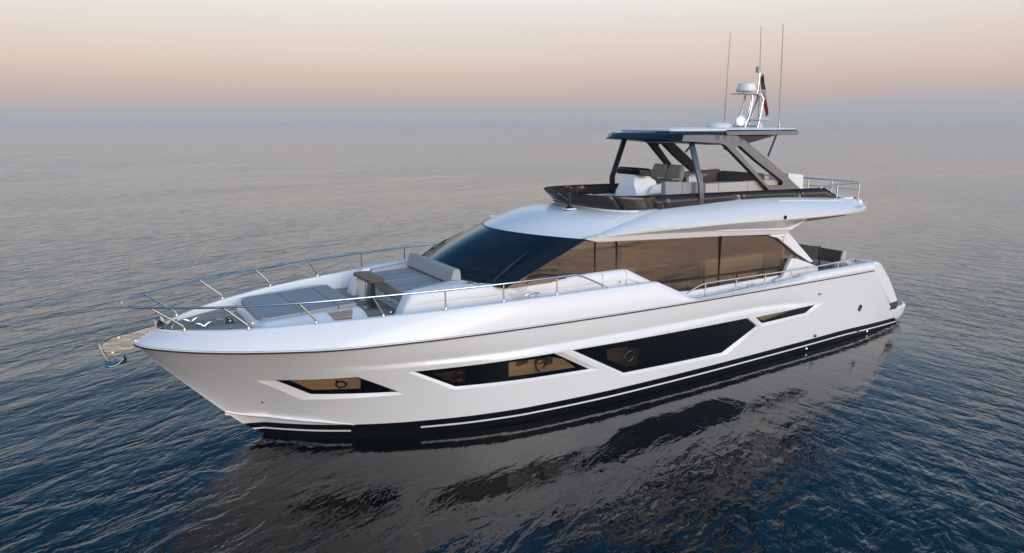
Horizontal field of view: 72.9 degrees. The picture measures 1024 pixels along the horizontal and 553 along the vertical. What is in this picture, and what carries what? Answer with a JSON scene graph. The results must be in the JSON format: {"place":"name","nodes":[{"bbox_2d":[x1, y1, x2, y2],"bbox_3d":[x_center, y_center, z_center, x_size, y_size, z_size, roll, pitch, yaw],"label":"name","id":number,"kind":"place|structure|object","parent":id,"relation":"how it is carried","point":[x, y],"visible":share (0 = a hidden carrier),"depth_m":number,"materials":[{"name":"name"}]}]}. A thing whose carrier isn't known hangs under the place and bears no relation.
{"place":"outdoors","nodes":[
{"label":"outdoors","id":0,"kind":"place"},
{"bbox_2d":[0,124,1023,552],"bbox_3d":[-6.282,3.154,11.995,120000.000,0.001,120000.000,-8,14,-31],"label":"water","id":1,"kind":"structure","parent":0,"point":[904,434],"depth_m":15.30,"materials":[{"name":"blue liquid"}]},
{"bbox_2d":[101,24,905,436],"bbox_3d":[2.086,-1.766,16.241,20.694,8.491,5.069,-8,14,-31],"label":"motor yacht","id":2,"kind":"object","parent":1,"relation":"on","point":[521,316],"visible":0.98,"depth_m":14.06,"materials":[{"name":"paint"}]},
{"bbox_2d":[98,343,126,367],"bbox_3d":[-6.562,1.282,11.407,0.377,0.440,0.271,-8,14,-31],"label":"anchor","id":3,"kind":"object","parent":2,"relation":"hanging from","point":[119,361],"visible":1,"depth_m":11.43,"materials":[{"name":"grey metal"}]},
{"bbox_2d":[177,319,225,322],"bbox_3d":[-5.402,0.761,12.013,0.870,0.119,0.039,-7,14,-29],"label":"anchor chain","id":4,"kind":"object","parent":2,"relation":"attached to","point":[199,321],"visible":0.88,"depth_m":12.01,"materials":[{"name":"silver metal"}]},
{"bbox_2d":[241,285,355,320],"bbox_3d":[-4.002,0.474,12.858,1.710,0.122,1.740,-8,14,-31],"label":"sun pad","id":5,"kind":"object","parent":2,"relation":"on","point":[319,293],"visible":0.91,"depth_m":12.74,"materials":[{"name":"grey fabric"}]},
{"bbox_2d":[258,377,403,399],"bbox_3d":[-3.150,1.926,12.210,2.502,0.520,0.558,-1,12,-5],"label":"hull window","id":6,"kind":"structure","parent":2,"relation":"in","point":[346,387],"depth_m":12.26,"materials":[{"name":"black glass"}]},
{"bbox_2d":[353,271,384,309],"bbox_3d":[-2.796,0.294,13.586,0.350,0.645,0.920,-8,14,-31],"label":"bow table","id":7,"kind":"object","parent":2,"relation":"on","point":[369,279],"visible":0.98,"depth_m":13.46,"materials":[{"name":"brown wood"}]},
{"bbox_2d":[372,267,443,292],"bbox_3d":[-2.097,0.060,13.980,1.044,0.082,1.930,-8,14,-31],"label":"lounge pad","id":8,"kind":"object","parent":2,"relation":"on","point":[402,280],"visible":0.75,"depth_m":13.91,"materials":[{"name":"grey fabric"}]},
{"bbox_2d":[407,253,460,280],"bbox_3d":[-1.635,-0.197,14.217,0.247,0.263,2.120,-8,14,-31],"label":"backrest bolster","id":9,"kind":"object","parent":8,"relation":"on","point":[437,269],"visible":0.98,"depth_m":14.00,"materials":[{"name":"beige fabric"}]},
{"bbox_2d":[408,352,599,389],"bbox_3d":[-0.070,1.753,13.168,4.014,0.590,0.513,-6,14,-24],"label":"hull window","id":10,"kind":"structure","parent":2,"relation":"in","point":[495,373],"depth_m":13.01,"materials":[{"name":"black glass"}]},
{"bbox_2d":[570,318,758,375],"bbox_3d":[3.366,1.534,15.078,5.535,0.893,0.453,-8,14,-31],"label":"hull window","id":11,"kind":"structure","parent":2,"relation":"in","point":[717,340],"depth_m":14.93,"materials":[{"name":"black glass"}]},
{"bbox_2d":[761,74,768,115],"bbox_3d":[6.712,-4.835,18.462,0.380,1.126,0.090,-8,14,-31],"label":"flag","id":12,"kind":"object","parent":2,"relation":"hanging from","point":[763,89],"visible":1,"depth_m":18.44,"materials":[{"name":"multicoloured fabric"}]},
{"bbox_2d":[756,303,822,326],"bbox_3d":[6.767,0.925,16.963,2.646,0.275,0.118,-8,15,-32],"label":"hull window","id":13,"kind":"structure","parent":2,"relation":"in","point":[799,312],"depth_m":16.90,"materials":[{"name":"black glass"}]},
{"bbox_2d":[833,261,855,267],"bbox_3d":[9.108,-0.278,18.941,0.456,0.288,0.464,-8,14,-31],"label":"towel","id":14,"kind":"object","parent":2,"relation":"on","point":[844,263],"visible":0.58,"depth_m":18.88,"materials":[{"name":"white fabric"}]},
{"bbox_2d":[0,0,1023,123],"label":"sky","id":15,"kind":"structure","parent":0,"point":[62,61],"materials":[{"name":"beige"}]},
{"bbox_2d":[783,254,793,260],"bbox_3d":[7.285,-0.341,20.104,0.700,0.710,1.500,-8,14,-31],"label":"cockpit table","id":16,"kind":"object","parent":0,"point":[787,256],"visible":0.09,"depth_m":19.54,"materials":[{"name":"beige wood"}]},
{"bbox_2d":[800,245,820,270],"bbox_3d":[8.379,-0.350,19.532,0.532,0.997,0.515,5,13,23],"label":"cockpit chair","id":17,"kind":"object","parent":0,"point":[813,252],"visible":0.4,"depth_m":19.61,"materials":[{"name":"fabric"}]}
]}

